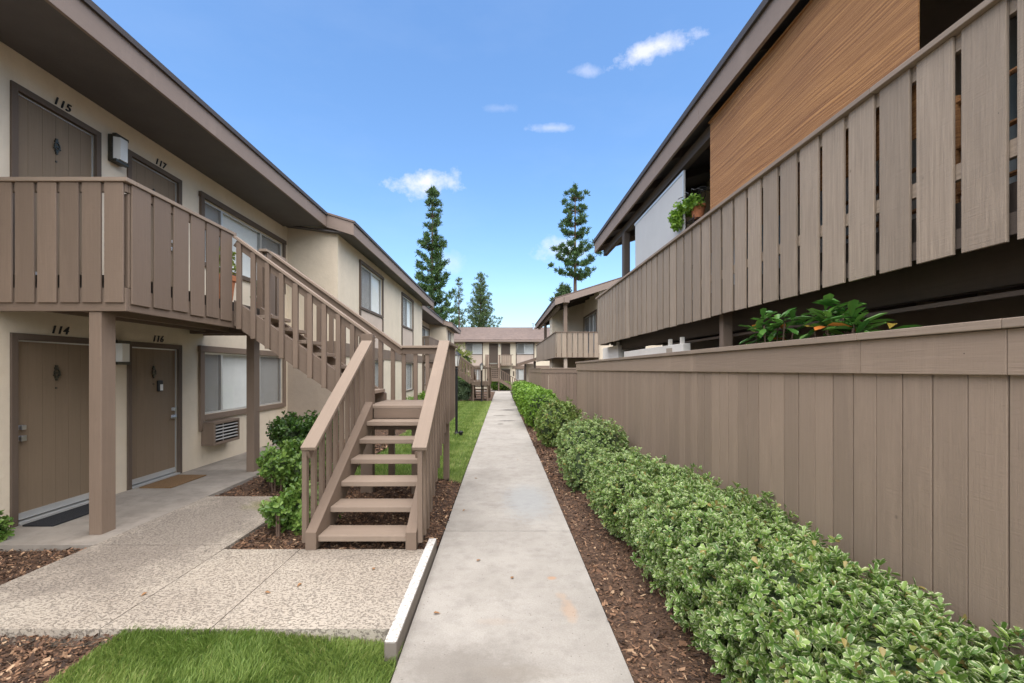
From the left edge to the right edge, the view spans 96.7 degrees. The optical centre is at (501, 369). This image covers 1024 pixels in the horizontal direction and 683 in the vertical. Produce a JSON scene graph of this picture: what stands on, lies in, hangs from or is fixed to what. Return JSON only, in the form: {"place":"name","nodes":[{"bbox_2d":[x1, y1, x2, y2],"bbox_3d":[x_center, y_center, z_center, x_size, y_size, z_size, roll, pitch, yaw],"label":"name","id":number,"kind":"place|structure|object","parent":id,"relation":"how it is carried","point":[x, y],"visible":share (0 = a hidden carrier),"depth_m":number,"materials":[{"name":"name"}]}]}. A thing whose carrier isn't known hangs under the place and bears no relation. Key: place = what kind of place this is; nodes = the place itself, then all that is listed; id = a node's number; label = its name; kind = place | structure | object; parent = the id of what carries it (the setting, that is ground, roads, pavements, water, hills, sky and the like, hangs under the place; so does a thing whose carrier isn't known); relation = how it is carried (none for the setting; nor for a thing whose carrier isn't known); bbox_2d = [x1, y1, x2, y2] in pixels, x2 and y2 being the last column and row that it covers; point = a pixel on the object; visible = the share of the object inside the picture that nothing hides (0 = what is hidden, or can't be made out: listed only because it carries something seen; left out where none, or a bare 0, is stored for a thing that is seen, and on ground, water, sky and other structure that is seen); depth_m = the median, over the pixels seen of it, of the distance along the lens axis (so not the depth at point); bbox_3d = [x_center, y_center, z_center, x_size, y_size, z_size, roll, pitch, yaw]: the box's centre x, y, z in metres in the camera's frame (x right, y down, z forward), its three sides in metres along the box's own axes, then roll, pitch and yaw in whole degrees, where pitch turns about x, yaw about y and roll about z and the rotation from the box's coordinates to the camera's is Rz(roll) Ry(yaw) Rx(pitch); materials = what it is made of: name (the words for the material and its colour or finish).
{"place":"outdoors","nodes":[
{"label":"outdoors","id":0,"kind":"place"},
{"bbox_2d":[0,547,85,584],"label":"mulch bed","id":1,"kind":"object","parent":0,"point":[25,558],"visible":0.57,"depth_m":4.18,"materials":[{"name":"brown wood"}]},
{"bbox_2d":[0,510,15,542],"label":"leafy shrub","id":2,"kind":"object","parent":1,"relation":"in","point":[5,530],"visible":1,"depth_m":4.57,"materials":[{"name":"green plant"}]},
{"bbox_2d":[0,444,279,550],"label":"entry walk","id":3,"kind":"structure","parent":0,"point":[136,507],"depth_m":5.66,"materials":[{"name":"concrete"}]},
{"bbox_2d":[22,504,88,526],"bbox_3d":[-5.030,1.694,5.325,0.340,0.017,0.790,0,0,0],"label":"doormat","id":4,"kind":"object","parent":3,"relation":"on","point":[64,517],"visible":0.76,"depth_m":5.16,"materials":[{"name":"rubber"}]},
{"bbox_2d":[139,475,205,487],"bbox_3d":[-4.970,1.694,6.910,0.460,0.017,0.780,0,0,0],"label":"doormat","id":5,"kind":"object","parent":3,"relation":"on","point":[173,481],"visible":1,"depth_m":6.85,"materials":[{"name":"brown fabric"}]},
{"bbox_2d":[0,496,423,645],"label":"terrace","id":6,"kind":"structure","parent":0,"point":[186,566],"depth_m":3.58,"materials":[{"name":"concrete"}]},
{"bbox_2d":[233,235,457,549],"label":"exterior staircase","id":7,"kind":"structure","parent":6,"relation":"on","point":[359,408],"depth_m":5.92,"materials":[{"name":"brown wood"}]},
{"bbox_2d":[42,624,403,682],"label":"grass","id":8,"kind":"structure","parent":0,"point":[233,644],"depth_m":2.71,"materials":[{"name":"green plant"}]},
{"bbox_2d":[215,444,387,495],"bbox_3d":[-3.288,1.752,8.605,1.325,0.062,4.990,0,0,0],"label":"mulch bed","id":9,"kind":"object","parent":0,"point":[246,490],"visible":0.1,"depth_m":6.65,"materials":[{"name":"brown wood"}]},
{"bbox_2d":[256,438,332,492],"bbox_3d":[-3.119,1.411,6.877,1.112,0.825,1.096,0,0,-38],"label":"leafy shrub","id":10,"kind":"object","parent":9,"relation":"on","point":[282,467],"visible":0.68,"depth_m":6.53,"materials":[{"name":"green plant"}]},
{"bbox_2d":[265,410,332,458],"bbox_3d":[-3.814,1.302,8.853,1.430,1.147,1.512,0,0,-19],"label":"leafy shrub","id":11,"kind":"object","parent":9,"relation":"on","point":[292,426],"visible":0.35,"depth_m":8.59,"materials":[{"name":"green plant"}]},
{"bbox_2d":[31,392,634,682],"bbox_3d":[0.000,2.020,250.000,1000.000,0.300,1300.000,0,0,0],"label":"ground","id":12,"kind":"structure","parent":0,"point":[446,525],"depth_m":5.11,"materials":[{"name":"soil"}]},
{"bbox_2d":[0,633,118,682],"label":"mulch bed","id":13,"kind":"object","parent":12,"relation":"on","point":[35,661],"visible":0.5,"depth_m":2.74,"materials":[{"name":"brown wood"}]},
{"bbox_2d":[0,0,433,534],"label":"apartment building","id":14,"kind":"structure","parent":12,"relation":"on","point":[100,254],"depth_m":5.68,"materials":[{"name":"beige paint"}]},
{"bbox_2d":[10,332,88,527],"bbox_3d":[-5.308,0.651,5.430,0.127,2.098,1.096,0,0,0],"label":"door","id":15,"kind":"structure","parent":14,"relation":"in","point":[49,381],"depth_m":5.33,"materials":[{"name":"paint"}]},
{"bbox_2d":[10,80,101,274],"bbox_3d":[-5.308,-2.054,5.430,0.127,2.108,1.096,0,0,0],"label":"door","id":16,"kind":"structure","parent":14,"relation":"in","point":[42,143],"depth_m":5.31,"materials":[{"name":"paint"}]},
{"bbox_2d":[108,133,128,167],"bbox_3d":[-5.209,-2.980,6.190,0.138,0.380,0.210,0,0,0],"label":"wall lamp","id":17,"kind":"object","parent":14,"relation":"attached to","point":[117,149],"visible":1,"depth_m":6.12,"materials":[{"name":"white glass"}]},
{"bbox_2d":[116,340,130,364],"bbox_3d":[-5.209,-0.230,6.220,0.138,0.330,0.210,0,0,0],"label":"wall lamp","id":18,"kind":"object","parent":14,"relation":"attached to","point":[122,352],"visible":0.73,"depth_m":6.18,"materials":[{"name":"white glass"}]},
{"bbox_2d":[127,341,181,489],"bbox_3d":[-5.308,0.651,6.945,0.127,2.098,1.086,0,0,0],"label":"door","id":19,"kind":"structure","parent":14,"relation":"in","point":[151,374],"depth_m":6.93,"materials":[{"name":"paint"}]},
{"bbox_2d":[127,149,181,286],"bbox_3d":[-5.308,-2.054,6.945,0.127,2.108,1.086,0,0,0],"label":"door","id":20,"kind":"structure","parent":14,"relation":"in","point":[137,172],"depth_m":6.93,"materials":[{"name":"paint"}]},
{"bbox_2d":[201,418,239,445],"bbox_3d":[-5.164,1.135,8.370,0.228,0.410,0.780,0,0,0],"label":"air conditioner","id":21,"kind":"object","parent":14,"relation":"attached to","point":[218,431],"visible":1,"depth_m":8.22,"materials":[{"name":"brown metal"}]},
{"bbox_2d":[219,246,235,301],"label":"potted plant","id":22,"kind":"object","parent":14,"relation":"on","point":[233,276],"visible":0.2,"depth_m":6.96,"materials":[{"name":"green plant"}]},
{"bbox_2d":[198,345,285,420],"bbox_3d":[-5.318,0.240,9.475,0.185,1.319,3.170,0,0,0],"label":"window","id":23,"kind":"structure","parent":14,"relation":"in","point":[221,375],"depth_m":8.96,"materials":[{"name":"glass"}]},
{"bbox_2d":[198,191,286,293],"bbox_3d":[-5.318,-2.465,9.475,0.185,1.291,3.130,0,0,0],"label":"window","id":24,"kind":"structure","parent":14,"relation":"in","point":[248,234],"depth_m":9.32,"materials":[{"name":"glass"}]},
{"bbox_2d":[359,259,383,318],"bbox_3d":[-4.078,-2.415,14.125,0.185,1.391,2.570,0,0,0],"label":"window","id":25,"kind":"structure","parent":14,"relation":"in","point":[369,285],"depth_m":14.08,"materials":[{"name":"glass"}]},
{"bbox_2d":[375,360,383,388],"bbox_3d":[-4.050,0.308,14.125,0.130,1.235,2.490,0,0,0],"label":"window","id":26,"kind":"structure","parent":14,"relation":"in","point":[376,363],"depth_m":14.87,"materials":[{"name":"glass"}]},
{"bbox_2d":[401,292,413,331],"bbox_3d":[-4.077,-2.415,19.425,0.185,1.391,2.370,0,0,0],"label":"window","id":27,"kind":"structure","parent":14,"relation":"in","point":[405,303],"depth_m":19.39,"materials":[{"name":"glass"}]},
{"bbox_2d":[401,362,413,391],"bbox_3d":[-4.050,0.308,19.425,0.130,1.235,2.290,0,0,0],"label":"window","id":28,"kind":"structure","parent":14,"relation":"in","point":[409,367],"depth_m":20.02,"materials":[{"name":"glass"}]},
{"bbox_2d":[384,538,436,666],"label":"kerb","id":29,"kind":"structure","parent":12,"relation":"on","point":[396,637],"depth_m":3.31,"materials":[{"name":"white paint"}]},
{"bbox_2d":[414,184,459,325],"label":"pine tree","id":30,"kind":"object","parent":12,"relation":"on","point":[437,267],"visible":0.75,"depth_m":49.54,"materials":[{"name":"green plant"}]},
{"bbox_2d":[422,306,460,392],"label":"apartment building","id":31,"kind":"structure","parent":12,"relation":"on","point":[436,328],"depth_m":31.51,"materials":[{"name":"beige paint"}]},
{"bbox_2d":[422,325,429,345],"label":"window","id":32,"kind":"structure","parent":31,"relation":"in","point":[425,331],"depth_m":31.24,"materials":[{"name":"glass"}]},
{"bbox_2d":[449,278,470,326],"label":"pine tree","id":33,"kind":"object","parent":12,"relation":"on","point":[459,310],"visible":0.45,"depth_m":62.97,"materials":[{"name":"green plant"}]},
{"bbox_2d":[460,272,502,326],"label":"pine tree","id":34,"kind":"object","parent":12,"relation":"on","point":[481,318],"visible":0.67,"depth_m":65.52,"materials":[{"name":"green plant"}]},
{"bbox_2d":[454,322,549,389],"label":"apartment building","id":35,"kind":"structure","parent":12,"relation":"on","point":[511,347],"depth_m":48.00,"materials":[{"name":"beige paint"}]},
{"bbox_2d":[466,343,482,354],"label":"window","id":36,"kind":"structure","parent":35,"relation":"in","point":[477,348],"depth_m":48.10,"materials":[{"name":"glass"}]},
{"bbox_2d":[476,369,480,379],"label":"window","id":37,"kind":"structure","parent":35,"relation":"in","point":[477,370],"depth_m":48.12,"materials":[{"name":"glass"}]},
{"bbox_2d":[489,343,497,362],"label":"door","id":38,"kind":"structure","parent":35,"relation":"in","point":[493,347],"depth_m":48.04,"materials":[{"name":"paint"}]},
{"bbox_2d":[501,343,509,362],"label":"door","id":39,"kind":"structure","parent":35,"relation":"in","point":[505,347],"depth_m":48.04,"materials":[{"name":"paint"}]},
{"bbox_2d":[501,369,509,381],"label":"stair railing","id":40,"kind":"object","parent":35,"relation":"in","point":[507,371],"depth_m":48.04,"materials":[{"name":"paint"}]},
{"bbox_2d":[516,369,523,379],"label":"window","id":41,"kind":"structure","parent":35,"relation":"in","point":[519,372],"depth_m":48.09,"materials":[{"name":"glass"}]},
{"bbox_2d":[516,343,533,354],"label":"window","id":42,"kind":"structure","parent":35,"relation":"in","point":[521,348],"depth_m":48.10,"materials":[{"name":"glass"}]},
{"bbox_2d":[516,358,535,381],"bbox_3d":[2.085,0.510,38.190,1.730,3.080,2.620,0,0,0],"label":"entry canopy","id":43,"kind":"object","parent":12,"relation":"on","point":[526,371],"visible":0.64,"depth_m":37.10,"materials":[{"name":"brown wood"}]},
{"bbox_2d":[514,401,540,429],"bbox_3d":[1.478,1.905,24.000,1.425,0.229,20.000,0,0,0],"label":"mulch bed","id":44,"kind":"object","parent":12,"relation":"on","point":[529,426],"visible":0.08,"depth_m":15.11,"materials":[{"name":"brown wood"}]},
{"bbox_2d":[511,380,531,403],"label":"clipped hedge","id":45,"kind":"object","parent":44,"relation":"on","point":[516,384],"visible":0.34,"depth_m":25.81,"materials":[{"name":"green plant"}]},
{"bbox_2d":[516,383,543,415],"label":"clipped hedge","id":46,"kind":"object","parent":44,"relation":"on","point":[521,390],"visible":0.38,"depth_m":18.79,"materials":[{"name":"green plant"}]},
{"bbox_2d":[522,388,558,426],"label":"clipped hedge","id":47,"kind":"object","parent":44,"relation":"on","point":[534,399],"visible":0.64,"depth_m":14.27,"materials":[{"name":"green plant"}]},
{"bbox_2d":[528,368,576,408],"bbox_3d":[3.925,0.995,26.950,4.150,2.150,10.100,0,0,0],"label":"fence","id":48,"kind":"object","parent":12,"relation":"on","point":[566,381],"visible":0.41,"depth_m":21.95,"materials":[{"name":"brown wood"}]},
{"bbox_2d":[548,282,572,302],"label":"pine tree","id":49,"kind":"object","parent":12,"relation":"on","point":[563,289],"visible":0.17,"depth_m":51.24,"materials":[{"name":"green plant"}]},
{"bbox_2d":[547,183,602,291],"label":"pine tree","id":50,"kind":"object","parent":12,"relation":"on","point":[575,251],"visible":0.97,"depth_m":49.55,"materials":[{"name":"green plant"}]},
{"bbox_2d":[535,277,661,393],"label":"apartment building","id":51,"kind":"structure","parent":12,"relation":"on","point":[571,319],"depth_m":23.87,"materials":[{"name":"beige paint"}]},
{"bbox_2d":[583,309,596,352],"bbox_3d":[4.787,-1.878,24.475,0.185,2.264,3.610,0,0,0],"label":"window","id":52,"kind":"structure","parent":51,"relation":"in","point":[590,321],"depth_m":24.60,"materials":[{"name":"glass"}]},
{"bbox_2d":[527,429,732,682],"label":"mulch bed","id":53,"kind":"object","parent":12,"relation":"on","point":[666,618],"visible":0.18,"depth_m":3.46,"materials":[{"name":"brown wood"}]},
{"bbox_2d":[532,396,582,446],"bbox_3d":[1.381,1.251,10.987,1.100,1.198,1.890,0,0,19],"label":"variegated bush","id":54,"kind":"object","parent":53,"relation":"on","point":[551,420],"visible":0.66,"depth_m":10.43,"materials":[{"name":"green plant"}]},
{"bbox_2d":[551,412,631,492],"bbox_3d":[1.496,1.292,7.377,1.335,1.158,1.993,0,0,0],"label":"variegated bush","id":55,"kind":"object","parent":53,"relation":"on","point":[582,439],"visible":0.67,"depth_m":7.23,"materials":[{"name":"green plant"}]},
{"bbox_2d":[580,446,1023,682],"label":"variegated hedge","id":56,"kind":"object","parent":53,"relation":"on","point":[782,598],"visible":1,"depth_m":2.43,"materials":[{"name":"green plant"}]},
{"bbox_2d":[624,337,689,356],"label":"patio wall","id":57,"kind":"structure","parent":12,"relation":"on","point":[681,346],"depth_m":7.70,"materials":[{"name":"white paint"}]},
{"bbox_2d":[738,307,811,344],"bbox_3d":[2.541,0.618,4.268,0.524,2.367,0.710,0,0,0],"label":"leafy plant","id":58,"kind":"object","parent":12,"relation":"on","point":[764,331],"visible":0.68,"depth_m":4.19,"materials":[{"name":"green plant"}]},
{"bbox_2d":[575,316,1023,659],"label":"fence","id":59,"kind":"object","parent":12,"relation":"on","point":[901,451],"visible":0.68,"depth_m":2.68,"materials":[{"name":"brown wood"}]},
{"bbox_2d":[593,0,1023,349],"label":"apartment building","id":60,"kind":"structure","parent":12,"relation":"on","point":[939,257],"depth_m":3.71,"materials":[{"name":"beige paint"}]},
{"bbox_2d":[603,342,645,358],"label":"patio wall","id":61,"kind":"structure","parent":60,"relation":"attached to","point":[616,351],"depth_m":11.62,"materials":[{"name":"white paint"}]},
{"bbox_2d":[634,170,684,266],"bbox_3d":[2.706,-2.280,8.005,0.028,1.360,2.510,0,0,0],"label":"roller shade","id":62,"kind":"object","parent":60,"relation":"hanging from","point":[654,232],"visible":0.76,"depth_m":7.85,"materials":[{"name":"white fabric"}]},
{"bbox_2d":[708,0,919,232],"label":"reed blind","id":63,"kind":"object","parent":60,"relation":"hanging from","point":[820,63],"visible":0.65,"depth_m":3.99,"materials":[{"name":"brown wood"}]},
{"bbox_2d":[1009,17,1016,183],"bbox_3d":[4.407,-2.030,3.369,0.045,2.000,1.176,0,0,0],"label":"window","id":64,"kind":"structure","parent":60,"relation":"in","point":[1012,22],"depth_m":3.93,"materials":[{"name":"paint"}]},
{"bbox_2d":[790,293,894,338],"bbox_3d":[2.542,0.623,3.390,0.566,2.356,0.776,0,0,0],"label":"leafy plant","id":65,"kind":"object","parent":12,"relation":"on","point":[835,326],"visible":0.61,"depth_m":3.31,"materials":[{"name":"green plant"}]},
{"bbox_2d":[870,323,920,331],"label":"leafy plant","id":66,"kind":"object","parent":12,"relation":"on","point":[890,325],"visible":0.06,"depth_m":2.84,"materials":[{"name":"green plant"}]},
{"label":"mulch bed","id":67,"kind":"structure","parent":12,"relation":"on","visible":0},
{"bbox_2d":[491,381,511,389],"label":"clipped hedge","id":68,"kind":"object","parent":67,"relation":"on","point":[494,385],"visible":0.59,"depth_m":45.57,"materials":[{"name":"green plant"}]},
{"bbox_2d":[230,478,456,548],"bbox_3d":[-1.680,1.754,5.755,1.890,0.067,2.890,0,0,0],"label":"mulch bed","id":69,"kind":"object","parent":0,"point":[430,532],"visible":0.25,"depth_m":5.09,"materials":[{"name":"brown wood"}]},
{"bbox_2d":[257,477,343,537],"bbox_3d":[-2.200,1.515,4.939,0.781,0.634,0.807,0,0,44],"label":"leafy shrub","id":70,"kind":"object","parent":69,"relation":"on","point":[284,511],"visible":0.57,"depth_m":4.77,"materials":[{"name":"green plant"}]},
{"bbox_2d":[375,430,407,435],"bbox_3d":[-3.415,1.870,19.350,1.230,0.204,16.300,0,0,0],"label":"mulch bed","id":71,"kind":"object","parent":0,"point":[398,432],"visible":0.02,"depth_m":13.30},
{"bbox_2d":[406,395,420,399],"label":"foundation shrub","id":72,"kind":"object","parent":71,"relation":"on","point":[411,398],"visible":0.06,"depth_m":17.23,"materials":[{"name":"green plant"}]},
{"bbox_2d":[418,391,424,399],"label":"foundation shrub","id":73,"kind":"object","parent":71,"relation":"on","point":[422,396],"visible":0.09,"depth_m":20.30,"materials":[{"name":"green plant"}]},
{"bbox_2d":[354,401,490,483],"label":"lawn","id":74,"kind":"structure","parent":0,"point":[441,458],"depth_m":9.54,"materials":[{"name":"green plant"}]},
{"bbox_2d":[454,349,460,434],"bbox_3d":[-1.290,0.646,12.900,0.280,2.430,0.242,0,0,0],"label":"lamp post","id":75,"kind":"object","parent":74,"relation":"on","point":[457,357],"visible":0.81,"depth_m":12.88,"materials":[{"name":"black metal"}]},
{"bbox_2d":[480,362,482,400],"bbox_3d":[-1.240,0.773,27.600,0.280,2.420,0.242,0,0,0],"label":"lamp post","id":76,"kind":"object","parent":74,"relation":"on","point":[481,366],"visible":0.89,"depth_m":27.57,"materials":[{"name":"black metal"}]},
{"bbox_2d":[92,0,761,326],"label":"sky","id":77,"kind":"structure","parent":0,"point":[502,107],"materials":[{"name":"blue"}]},
{"bbox_2d":[429,481,460,545],"bbox_3d":[-0.690,1.781,5.880,0.090,0.014,2.640,0,0,0],"label":"mulch bed","id":78,"kind":"object","parent":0,"point":[440,529],"visible":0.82,"depth_m":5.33,"materials":[{"name":"brown wood"}]},
{"bbox_2d":[460,392,494,400],"bbox_3d":[-2.580,2.029,35.500,3.840,0.143,15.000,0,0,0],"label":"mulch bed","id":79,"kind":"object","parent":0,"point":[479,398],"visible":0.19,"depth_m":31.41,"materials":[{"name":"brown wood"}]},
{"bbox_2d":[458,381,471,400],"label":"bush","id":80,"kind":"object","parent":79,"relation":"on","point":[464,391],"visible":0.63,"depth_m":28.20,"materials":[{"name":"green plant"}]},
{"bbox_2d":[455,343,475,378],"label":"tall shrub","id":81,"kind":"object","parent":79,"relation":"on","point":[462,353],"visible":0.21,"depth_m":36.33,"materials":[{"name":"green plant"}]},
{"bbox_2d":[455,357,491,400],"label":"exterior staircase","id":82,"kind":"structure","parent":79,"relation":"on","point":[471,380],"depth_m":27.80,"materials":[{"name":"brown wood"}]},
{"bbox_2d":[487,355,516,390],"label":"exterior staircase","id":83,"kind":"structure","parent":0,"point":[498,379],"depth_m":43.92,"materials":[{"name":"brown wood"}]},
{"bbox_2d":[391,392,633,682],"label":"path","id":84,"kind":"structure","parent":0,"point":[540,616],"depth_m":3.67,"materials":[{"name":"concrete"}]},
{"bbox_2d":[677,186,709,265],"bbox_3d":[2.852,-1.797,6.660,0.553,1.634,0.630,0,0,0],"label":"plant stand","id":85,"kind":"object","parent":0,"point":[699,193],"visible":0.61,"depth_m":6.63,"materials":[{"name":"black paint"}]},
{"bbox_2d":[667,193,705,231],"bbox_3d":[2.761,-2.309,6.744,0.405,0.506,0.632,0,0,-14],"label":"potted plant","id":86,"kind":"object","parent":85,"relation":"on","point":[694,205],"visible":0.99,"depth_m":6.66,"materials":[{"name":"green plant"}]},
{"bbox_2d":[846,66,1016,238],"bbox_3d":[3.002,-1.390,3.300,0.040,0.820,1.831,0,0,0],"label":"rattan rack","id":87,"kind":"object","parent":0,"point":[958,139],"visible":0.27,"depth_m":2.98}
]}

